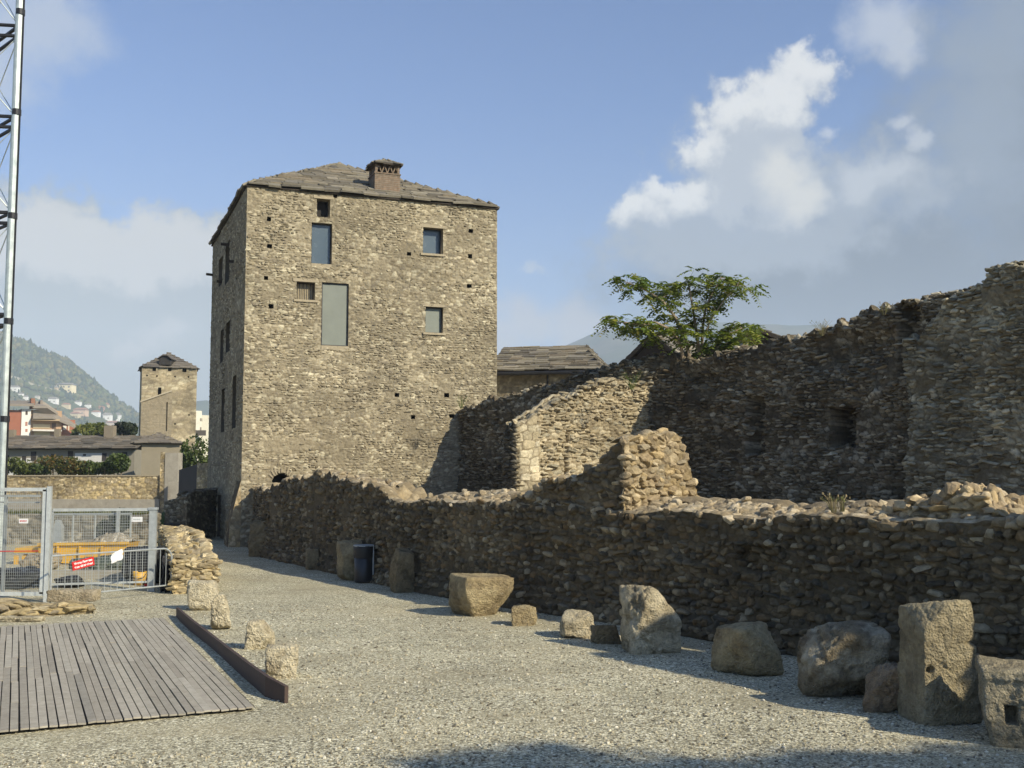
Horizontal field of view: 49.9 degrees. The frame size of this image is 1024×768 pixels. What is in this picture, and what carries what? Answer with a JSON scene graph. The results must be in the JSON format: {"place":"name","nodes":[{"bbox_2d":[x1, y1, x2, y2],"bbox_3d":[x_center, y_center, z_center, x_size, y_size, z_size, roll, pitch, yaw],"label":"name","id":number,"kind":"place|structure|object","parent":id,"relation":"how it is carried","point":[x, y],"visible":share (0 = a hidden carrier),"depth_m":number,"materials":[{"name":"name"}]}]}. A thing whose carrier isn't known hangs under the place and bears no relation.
{"place":"outdoors","nodes":[
{"label":"outdoors","id":0,"kind":"place"},
{"bbox_2d":[11,376,110,406],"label":"hillside road","id":1,"kind":"structure","parent":0,"point":[18,378],"depth_m":2012.53,"materials":[{"name":"grey asphalt"}]},
{"bbox_2d":[0,368,138,435],"bbox_3d":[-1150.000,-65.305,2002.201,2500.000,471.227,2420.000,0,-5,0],"label":"hillside","id":2,"kind":"structure","parent":0,"point":[91,418],"depth_m":2002.06,"materials":[{"name":"green plant"}]},
{"bbox_2d":[10,385,19,392],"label":"hillside house","id":3,"kind":"structure","parent":2,"relation":"on","point":[15,388],"depth_m":1941.10,"materials":[{"name":"white paint"}]},
{"bbox_2d":[48,397,58,404],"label":"hillside house","id":4,"kind":"structure","parent":2,"relation":"on","point":[54,400],"depth_m":2004.65,"materials":[{"name":"white paint"}]},
{"bbox_2d":[56,383,75,392],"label":"hillside house","id":5,"kind":"structure","parent":2,"relation":"on","point":[69,387],"depth_m":2107.09,"materials":[{"name":"beige paint"}]},
{"bbox_2d":[61,403,70,409],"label":"hillside house","id":6,"kind":"structure","parent":2,"relation":"on","point":[66,405],"depth_m":2018.77,"materials":[{"name":"beige paint"}]},
{"bbox_2d":[0,331,138,428],"bbox_3d":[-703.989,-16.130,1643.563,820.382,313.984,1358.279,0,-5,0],"label":"hillside forest","id":7,"kind":"object","parent":2,"relation":"on","point":[32,362],"visible":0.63,"depth_m":2157.44,"materials":[{"name":"green plant"}]},
{"bbox_2d":[70,412,80,417],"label":"hillside house","id":8,"kind":"structure","parent":2,"relation":"on","point":[77,414],"depth_m":1992.38,"materials":[{"name":"beige paint"}]},
{"bbox_2d":[72,408,88,416],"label":"hillside house","id":9,"kind":"structure","parent":2,"relation":"on","point":[84,412],"depth_m":2027.88,"materials":[{"name":"paint"}]},
{"bbox_2d":[91,410,100,416],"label":"hillside house","id":10,"kind":"structure","parent":2,"relation":"on","point":[96,413],"depth_m":2087.65,"materials":[{"name":"white paint"}]},
{"bbox_2d":[102,413,112,420],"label":"hillside house","id":11,"kind":"structure","parent":2,"relation":"on","point":[108,416],"depth_m":2102.53,"materials":[{"name":"white paint"}]},
{"bbox_2d":[106,421,117,425],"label":"hillside house","id":12,"kind":"structure","parent":2,"relation":"on","point":[110,423],"depth_m":2071.07,"materials":[{"name":"white paint"}]},
{"bbox_2d":[116,413,121,420],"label":"hillside house","id":13,"kind":"structure","parent":2,"relation":"on","point":[119,415],"depth_m":2139.25,"materials":[{"name":"white paint"}]},
{"bbox_2d":[69,555,122,569],"bbox_3d":[-10.604,4.647,28.288,1.409,0.461,1.000,0,-5,0],"label":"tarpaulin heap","id":14,"kind":"object","parent":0,"point":[107,566],"visible":0.37,"depth_m":27.96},
{"bbox_2d":[96,519,114,536],"bbox_3d":[-14.254,5.212,38.518,0.793,0.978,0.613,0,-5,0],"label":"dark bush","id":15,"kind":"object","parent":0,"point":[106,524],"visible":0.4,"depth_m":38.40,"materials":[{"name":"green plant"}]},
{"bbox_2d":[108,507,132,532],"bbox_3d":[-13.726,4.993,38.492,0.840,1.406,0.900,0,-5,0],"label":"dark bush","id":16,"kind":"object","parent":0,"point":[126,522],"visible":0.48,"depth_m":38.37,"materials":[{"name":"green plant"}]},
{"bbox_2d":[159,452,182,512],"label":"masonry pier","id":17,"kind":"structure","parent":0,"point":[170,465],"depth_m":72.56,"materials":[{"name":"paint"}]},
{"bbox_2d":[178,463,207,492],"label":"plastered wall","id":18,"kind":"structure","parent":0,"point":[192,477],"depth_m":66.08,"materials":[{"name":"grey paint"}]},
{"bbox_2d":[196,400,208,414],"bbox_3d":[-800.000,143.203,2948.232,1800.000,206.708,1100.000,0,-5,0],"label":"slope","id":19,"kind":"structure","parent":0,"point":[203,406],"depth_m":2948.94,"materials":[{"name":"blue plant"}]},
{"bbox_2d":[353,544,373,582],"bbox_3d":[-3.464,4.196,25.692,0.491,0.874,0.499,0,-5,0],"label":"litter bin","id":20,"kind":"object","parent":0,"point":[363,554],"visible":1,"depth_m":25.51,"materials":[{"name":"black plastic"}]},
{"bbox_2d":[0,536,1023,767],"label":"gravel path","id":21,"kind":"structure","parent":0,"point":[266,727],"depth_m":12.03,"materials":[{"name":"grey gravel"}]},
{"bbox_2d":[0,0,24,566],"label":"lattice mast","id":22,"kind":"object","parent":21,"relation":"on","point":[11,213],"visible":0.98,"depth_m":26.36,"materials":[{"name":"metal"}]},
{"bbox_2d":[0,566,39,586],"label":"pipe heap","id":23,"kind":"object","parent":21,"relation":"on","point":[32,572],"visible":0.5,"depth_m":24.03,"materials":[{"name":"black plastic"}]},
{"bbox_2d":[0,615,45,621],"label":"flat stone","id":24,"kind":"object","parent":21,"relation":"on","point":[12,618],"visible":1,"depth_m":18.77,"materials":[{"name":"beige stone"}]},
{"bbox_2d":[0,486,52,601],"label":"gate","id":25,"kind":"structure","parent":21,"relation":"on","point":[45,544],"depth_m":21.82,"materials":[{"name":"metal"}]},
{"bbox_2d":[20,553,62,568],"bbox_3d":[-12.438,4.713,29.160,0.845,0.475,1.000,0,-5,0],"label":"spoil heap","id":26,"kind":"object","parent":21,"relation":"on","point":[29,556],"visible":0.38,"depth_m":28.96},
{"bbox_2d":[0,598,95,615],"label":"rubble wall","id":27,"kind":"structure","parent":21,"relation":"on","point":[14,606],"depth_m":19.62,"materials":[{"name":"beige stone"}]},
{"bbox_2d":[53,520,63,540],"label":"marker slab","id":28,"kind":"structure","parent":21,"relation":"on","point":[58,528],"depth_m":32.76,"materials":[{"name":"stone"}]},
{"bbox_2d":[54,575,84,587],"bbox_3d":[-9.901,4.442,24.708,0.584,0.281,0.700,0,-5,0],"label":"pipe heap","id":29,"kind":"object","parent":21,"relation":"on","point":[68,579],"visible":0.62,"depth_m":24.43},
{"bbox_2d":[46,589,100,601],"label":"kerb stone","id":30,"kind":"object","parent":21,"relation":"on","point":[82,595],"visible":0.92,"depth_m":20.95,"materials":[{"name":"beige stone"}]},
{"bbox_2d":[13,532,139,563],"bbox_3d":[-12.331,4.666,31.134,3.268,0.933,0.975,0,-5,0],"label":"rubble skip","id":31,"kind":"object","parent":21,"relation":"on","point":[92,542],"visible":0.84,"depth_m":30.73,"materials":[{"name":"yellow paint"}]},
{"bbox_2d":[52,570,124,578],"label":"concrete beam","id":32,"kind":"structure","parent":21,"relation":"on","point":[56,573],"depth_m":26.49,"materials":[{"name":"grey concrete"}]},
{"bbox_2d":[54,511,131,540],"bbox_3d":[-13.659,4.781,35.665,2.602,1.352,0.176,0,-5,0],"label":"site fence","id":33,"kind":"object","parent":21,"relation":"on","point":[117,514],"visible":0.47,"depth_m":35.73,"materials":[{"name":"metal"}]},
{"bbox_2d":[49,507,158,591],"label":"gate","id":34,"kind":"structure","parent":21,"relation":"on","point":[152,540],"depth_m":23.67,"materials":[{"name":"metal"}]},
{"bbox_2d":[49,548,172,602],"bbox_3d":[-8.048,3.867,22.265,0.037,0.964,2.860,-3,-6,34],"label":"crowd barrier","id":35,"kind":"object","parent":21,"relation":"on","point":[124,551],"visible":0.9,"depth_m":22.29,"materials":[{"name":"metal"}]},
{"bbox_2d":[72,556,94,570],"bbox_3d":[-8.438,3.533,21.649,0.016,0.251,0.509,-3,-6,34],"label":"warning sign","id":36,"kind":"object","parent":35,"relation":"attached to","point":[83,563],"visible":1,"depth_m":21.65,"materials":[{"name":"red paint"}]},
{"bbox_2d":[111,549,122,563],"bbox_3d":[-8.000,3.491,22.279,0.038,0.277,0.290,-3,-6,34],"label":"plastic sheet","id":37,"kind":"object","parent":35,"relation":"hanging from","point":[117,556],"visible":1,"depth_m":22.27,"materials":[{"name":"white paint"}]},
{"bbox_2d":[0,618,254,732],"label":"timber deck","id":38,"kind":"structure","parent":21,"relation":"on","point":[67,674],"depth_m":13.47,"materials":[{"name":"grey wood"}]},
{"bbox_2d":[132,571,146,584],"bbox_3d":[-8.513,4.438,25.137,0.345,0.299,0.348,0,-5,0],"label":"bucket","id":39,"kind":"object","parent":21,"relation":"on","point":[141,577],"visible":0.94,"depth_m":25.03,"materials":[{"name":"yellow paint"}]},
{"bbox_2d":[121,546,164,582],"bbox_3d":[-8.584,4.215,25.629,0.885,0.885,0.700,0,-5,0],"label":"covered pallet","id":40,"kind":"object","parent":21,"relation":"on","point":[159,571],"visible":0.49,"depth_m":25.35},
{"bbox_2d":[165,523,184,524],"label":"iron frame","id":41,"kind":"object","parent":21,"relation":"on","point":[174,524],"visible":0.41,"depth_m":41.82,"materials":[{"name":"metal"}]},
{"bbox_2d":[157,524,222,593],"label":"rubble wall","id":42,"kind":"structure","parent":21,"relation":"on","point":[193,554],"depth_m":24.09,"materials":[{"name":"beige stone"}]},
{"bbox_2d":[160,555,170,592],"bbox_3d":[-7.355,4.084,23.593,0.363,0.802,0.200,2,-5,-20],"label":"black netting","id":43,"kind":"object","parent":42,"relation":"hanging from","point":[166,566],"visible":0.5,"depth_m":23.58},
{"bbox_2d":[187,579,218,610],"bbox_3d":[-5.764,3.955,20.491,0.610,0.595,0.450,1,-5,-9],"label":"loose stone","id":44,"kind":"object","parent":21,"relation":"on","point":[201,594],"visible":0.84,"depth_m":20.31,"materials":[{"name":"beige stone"}]},
{"bbox_2d":[210,594,230,628],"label":"loose stone","id":45,"kind":"object","parent":21,"relation":"on","point":[220,614],"visible":0.98,"depth_m":17.88,"materials":[{"name":"beige stone"}]},
{"bbox_2d":[176,607,287,703],"bbox_3d":[-4.260,3.722,15.781,0.160,0.283,8.214,2,-5,-25],"label":"edging board","id":46,"kind":"object","parent":21,"relation":"on","point":[263,683],"visible":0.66,"depth_m":13.80,"materials":[{"name":"wood"}]},
{"bbox_2d":[244,619,274,648],"bbox_3d":[-3.644,3.634,15.877,0.421,0.476,0.340,0,-5,-6],"label":"loose stone","id":47,"kind":"object","parent":21,"relation":"on","point":[260,634],"visible":0.93,"depth_m":15.75,"materials":[{"name":"beige stone"}]},
{"bbox_2d":[265,643,298,678],"bbox_3d":[-2.866,3.468,13.722,0.427,0.450,0.360,0,-5,-6],"label":"loose stone","id":48,"kind":"object","parent":21,"relation":"on","point":[281,660],"visible":0.97,"depth_m":13.57,"materials":[{"name":"beige stone"}]},
{"bbox_2d":[305,549,319,569],"bbox_3d":[-5.327,4.693,29.393,0.395,0.593,0.420,1,-5,-9],"label":"stone block","id":49,"kind":"object","parent":21,"relation":"on","point":[312,556],"depth_m":29.21,"materials":[{"name":"grey stone"}]},
{"bbox_2d":[336,540,361,580],"bbox_3d":[-3.879,4.252,26.420,0.608,0.981,0.550,2,-5,-20],"label":"stone block","id":50,"kind":"object","parent":21,"relation":"on","point":[345,563],"depth_m":26.18,"materials":[{"name":"grey stone"}]},
{"bbox_2d":[389,548,414,592],"bbox_3d":[-2.371,4.026,23.695,0.487,0.982,0.420,2,-5,-23],"label":"stone block","id":51,"kind":"object","parent":21,"relation":"on","point":[402,575],"depth_m":23.55,"materials":[{"name":"grey stone"}]},
{"bbox_2d":[448,573,513,616],"bbox_3d":[-0.575,3.800,19.796,1.005,0.790,0.800,3,-6,-31],"label":"stone block","id":52,"kind":"object","parent":21,"relation":"on","point":[477,594],"depth_m":19.52,"materials":[{"name":"beige stone"}]},
{"bbox_2d":[511,604,536,625],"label":"loose stone","id":53,"kind":"object","parent":21,"relation":"on","point":[523,615],"visible":0.94,"depth_m":18.29,"materials":[{"name":"beige stone"}]},
{"bbox_2d":[497,344,608,396],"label":"slab roofed annex","id":54,"kind":"object","parent":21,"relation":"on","point":[519,369],"visible":0.2,"depth_m":47.08,"materials":[{"name":"stone"}]},
{"bbox_2d":[559,609,593,638],"bbox_3d":[1.013,3.742,17.101,0.566,0.461,0.500,1,-5,-11],"label":"loose stone","id":55,"kind":"object","parent":21,"relation":"on","point":[576,623],"visible":0.9,"depth_m":16.89,"materials":[{"name":"beige stone"}]},
{"bbox_2d":[590,625,621,643],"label":"loose stone","id":56,"kind":"object","parent":21,"relation":"on","point":[604,634],"visible":0.94,"depth_m":16.34,"materials":[{"name":"grey stone"}]},
{"bbox_2d":[619,584,681,654],"bbox_3d":[1.979,3.372,15.786,0.782,0.982,0.700,1,-5,-14],"label":"loose stone","id":57,"kind":"object","parent":21,"relation":"on","point":[651,622],"visible":0.99,"depth_m":15.52,"materials":[{"name":"grey stone"}]},
{"bbox_2d":[710,621,783,675],"bbox_3d":[3.011,3.376,14.005,0.770,0.681,0.700,1,-5,-17],"label":"loose stone","id":58,"kind":"object","parent":21,"relation":"on","point":[747,648],"visible":0.99,"depth_m":13.77,"materials":[{"name":"grey stone"}]},
{"bbox_2d":[717,328,780,349],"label":"roof","id":59,"kind":"structure","parent":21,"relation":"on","point":[770,335],"depth_m":46.34,"materials":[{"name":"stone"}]},
{"bbox_2d":[797,620,890,696],"bbox_3d":[3.752,3.156,12.584,0.896,0.884,0.850,1,-5,-11],"label":"loose stone","id":60,"kind":"object","parent":21,"relation":"on","point":[840,659],"visible":0.95,"depth_m":12.34,"materials":[{"name":"grey stone"}]},
{"bbox_2d":[862,662,899,712],"bbox_3d":[3.976,3.262,11.779,0.475,0.540,0.420,-1,-5,11],"label":"loose stone","id":61,"kind":"object","parent":21,"relation":"on","point":[882,685],"visible":0.81,"depth_m":11.60,"materials":[{"name":"grey stone"}]},
{"bbox_2d":[897,599,982,725],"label":"stone pillar","id":62,"kind":"structure","parent":21,"relation":"on","point":[938,678],"depth_m":11.12,"materials":[{"name":"beige stone"}]},
{"bbox_2d":[975,655,1023,748],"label":"stone block","id":63,"kind":"object","parent":21,"relation":"on","point":[1001,690],"depth_m":10.21,"materials":[{"name":"grey stone"}]},
{"bbox_2d":[0,0,1023,412],"label":"sky","id":64,"kind":"structure","parent":0,"point":[840,158],"materials":[{"name":"blue"}]},
{"bbox_2d":[625,332,706,359],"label":"roof","id":65,"kind":"structure","parent":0,"point":[639,351],"depth_m":52.64,"materials":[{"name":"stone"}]},
{"bbox_2d":[568,322,834,364],"bbox_3d":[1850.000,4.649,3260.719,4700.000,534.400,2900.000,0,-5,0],"label":"mountains","id":66,"kind":"structure","parent":0,"point":[608,349],"depth_m":3390.57,"materials":[{"name":"blue"}]},
{"label":"ground","id":67,"kind":"structure","parent":0,"visible":0},
{"bbox_2d":[7,457,33,474],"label":"garden bush","id":68,"kind":"object","parent":67,"relation":"on","point":[17,466],"visible":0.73,"depth_m":87.48,"materials":[{"name":"green plant"}]},
{"bbox_2d":[22,463,51,474],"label":"garden bush","id":69,"kind":"object","parent":67,"relation":"on","point":[36,469],"visible":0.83,"depth_m":88.11,"materials":[{"name":"green plant"}]},
{"bbox_2d":[9,398,76,435],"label":"apartment block","id":70,"kind":"structure","parent":67,"relation":"on","point":[43,418],"depth_m":236.43,"materials":[{"name":"beige paint"}]},
{"bbox_2d":[34,454,64,474],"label":"garden bush","id":71,"kind":"object","parent":67,"relation":"on","point":[49,461],"visible":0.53,"depth_m":88.97,"materials":[{"name":"green plant"}]},
{"bbox_2d":[52,456,86,474],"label":"garden bush","id":72,"kind":"object","parent":67,"relation":"on","point":[66,465],"visible":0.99,"depth_m":87.17,"materials":[{"name":"green plant"}]},
{"bbox_2d":[8,426,146,474],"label":"long farm building","id":73,"kind":"structure","parent":67,"relation":"on","point":[32,448],"depth_m":104.16,"materials":[{"name":"stone"}]},
{"bbox_2d":[31,451,35,460],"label":"window","id":74,"kind":"structure","parent":73,"relation":"in","point":[33,453],"depth_m":103.78,"materials":[{"name":"grey glass"}]},
{"bbox_2d":[102,453,106,460],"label":"window","id":75,"kind":"structure","parent":73,"relation":"in","point":[104,455],"depth_m":103.78,"materials":[{"name":"grey glass"}]},
{"bbox_2d":[70,422,107,435],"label":"broadleaf tree","id":76,"kind":"object","parent":67,"relation":"on","point":[94,428],"visible":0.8,"depth_m":148.89,"materials":[{"name":"green plant"}]},
{"bbox_2d":[78,460,102,474],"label":"garden bush","id":77,"kind":"object","parent":67,"relation":"on","point":[91,468],"visible":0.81,"depth_m":88.17,"materials":[{"name":"green plant"}]},
{"bbox_2d":[95,461,114,474],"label":"garden bush","id":78,"kind":"object","parent":67,"relation":"on","point":[102,465],"visible":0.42,"depth_m":88.86,"materials":[{"name":"green plant"}]},
{"bbox_2d":[105,453,130,474],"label":"garden bush","id":79,"kind":"object","parent":67,"relation":"on","point":[117,463],"visible":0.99,"depth_m":87.43,"materials":[{"name":"green plant"}]},
{"bbox_2d":[112,421,137,435],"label":"conifer tree","id":80,"kind":"object","parent":67,"relation":"on","point":[124,428],"visible":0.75,"depth_m":139.78,"materials":[{"name":"green plant"}]},
{"bbox_2d":[130,432,182,474],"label":"hip roofed house","id":81,"kind":"structure","parent":67,"relation":"on","point":[154,445],"depth_m":96.17,"materials":[{"name":"paint"}]},
{"bbox_2d":[138,352,199,452],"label":"tower","id":82,"kind":"structure","parent":67,"relation":"on","point":[168,393],"depth_m":119.34,"materials":[{"name":"stone"}]},
{"bbox_2d":[180,433,207,468],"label":"leafy shrub","id":83,"kind":"object","parent":67,"relation":"on","point":[190,458],"visible":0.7,"depth_m":83.31,"materials":[{"name":"green plant"}]},
{"bbox_2d":[195,411,208,460],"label":"pale building","id":84,"kind":"structure","parent":67,"relation":"on","point":[202,425],"depth_m":206.41,"materials":[{"name":"white paint"}]},
{"bbox_2d":[246,428,1023,677],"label":"ruined wall","id":85,"kind":"structure","parent":67,"relation":"on","point":[635,509],"depth_m":17.85,"materials":[{"name":"stone"}]},
{"bbox_2d":[620,370,645,389],"bbox_3d":[3.506,-0.121,32.466,0.799,0.590,0.750,2,-5,-25],"label":"weed tuft","id":86,"kind":"object","parent":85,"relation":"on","point":[629,384],"visible":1,"depth_m":32.40,"materials":[{"name":"green plant"}]},
{"bbox_2d":[820,492,838,512],"bbox_3d":[4.316,1.607,14.912,0.279,0.277,0.358,0,-5,0],"label":"weed tuft","id":87,"kind":"object","parent":85,"relation":"on","point":[830,503],"visible":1,"depth_m":14.93,"materials":[{"name":"green plant"}]},
{"bbox_2d":[837,494,849,511],"bbox_3d":[4.573,1.647,15.219,0.257,0.239,0.181,2,-5,-24],"label":"weed tuft","id":88,"kind":"object","parent":85,"relation":"on","point":[842,504],"visible":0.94,"depth_m":15.19,"materials":[{"name":"green plant"}]},
{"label":"site ground","id":89,"kind":"structure","parent":0,"visible":0},
{"bbox_2d":[7,475,159,512],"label":"retaining wall","id":90,"kind":"structure","parent":89,"relation":"on","point":[105,491],"depth_m":72.89,"materials":[{"name":"stone"}]},
{"bbox_2d":[7,513,161,544],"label":"excavated wall","id":91,"kind":"structure","parent":89,"relation":"on","point":[15,527],"depth_m":39.72,"materials":[{"name":"grey stone"}]},
{"bbox_2d":[8,508,148,514],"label":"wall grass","id":92,"kind":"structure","parent":91,"relation":"on","point":[38,511],"depth_m":40.19,"materials":[{"name":"green plant"}]},
{"bbox_2d":[163,487,217,537],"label":"boundary wall","id":93,"kind":"structure","parent":89,"relation":"on","point":[194,508],"depth_m":42.57,"materials":[{"name":"grey stone"}]},
{"bbox_2d":[248,520,266,556],"bbox_3d":[-7.651,4.784,33.981,0.909,1.168,0.700,0,-5,0],"label":"stone block","id":94,"kind":"object","parent":89,"relation":"on","point":[257,536],"depth_m":33.72,"materials":[{"name":"grey stone"}]},
{"bbox_2d":[206,158,499,546],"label":"stone tower","id":95,"kind":"structure","parent":89,"relation":"on","point":[353,327],"depth_m":40.71,"materials":[{"name":"stone"}]},
{"bbox_2d":[293,278,318,302],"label":"window","id":96,"kind":"structure","parent":95,"relation":"in","point":[305,291],"depth_m":40.05,"materials":[{"name":"stone"}]},
{"bbox_2d":[311,223,331,268],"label":"window","id":97,"kind":"structure","parent":95,"relation":"in","point":[321,233],"depth_m":40.37,"materials":[{"name":"glass"}]},
{"bbox_2d":[313,195,333,216],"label":"window","id":98,"kind":"structure","parent":95,"relation":"in","point":[322,207],"depth_m":40.71,"materials":[{"name":"glass"}]},
{"bbox_2d":[321,283,347,350],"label":"window","id":99,"kind":"structure","parent":95,"relation":"in","point":[334,321],"depth_m":40.26,"materials":[{"name":"glass"}]},
{"bbox_2d":[420,224,446,256],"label":"window","id":100,"kind":"structure","parent":95,"relation":"in","point":[431,238],"depth_m":42.04,"materials":[{"name":"glass"}]},
{"bbox_2d":[422,303,445,335],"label":"window","id":101,"kind":"structure","parent":95,"relation":"in","point":[433,326],"depth_m":41.70,"materials":[{"name":"glass"}]},
{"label":"grass bank","id":102,"kind":"structure","parent":0,"visible":0},
{"bbox_2d":[160,510,164,524],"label":"bank grass","id":103,"kind":"structure","parent":102,"relation":"on","point":[162,522],"depth_m":49.08,"materials":[{"name":"green plant"}]},
{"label":"terrace","id":104,"kind":"structure","parent":0,"visible":0},
{"bbox_2d":[456,260,1023,503],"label":"ruined wall","id":105,"kind":"structure","parent":104,"relation":"on","point":[903,399],"depth_m":30.07,"materials":[{"name":"stone"}]},
{"bbox_2d":[591,266,770,358],"bbox_3d":[5.332,-2.189,34.836,5.761,3.228,3.087,0,-5,0],"label":"sapling tree","id":106,"kind":"object","parent":105,"relation":"on","point":[681,332],"visible":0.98,"depth_m":34.64,"materials":[{"name":"green plant"}]},
{"bbox_2d":[811,319,832,335],"bbox_3d":[7.815,-1.434,27.782,0.417,0.440,0.413,5,-7,-44],"label":"weed tuft","id":107,"kind":"object","parent":105,"relation":"on","point":[821,331],"visible":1,"depth_m":27.79,"materials":[{"name":"plant"}]},
{"bbox_2d":[879,303,892,314],"bbox_3d":[8.837,-1.788,26.132,0.366,0.305,0.361,0,-5,0],"label":"weed tuft","id":108,"kind":"object","parent":105,"relation":"on","point":[887,304],"visible":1,"depth_m":26.11,"materials":[{"name":"plant"}]}
]}

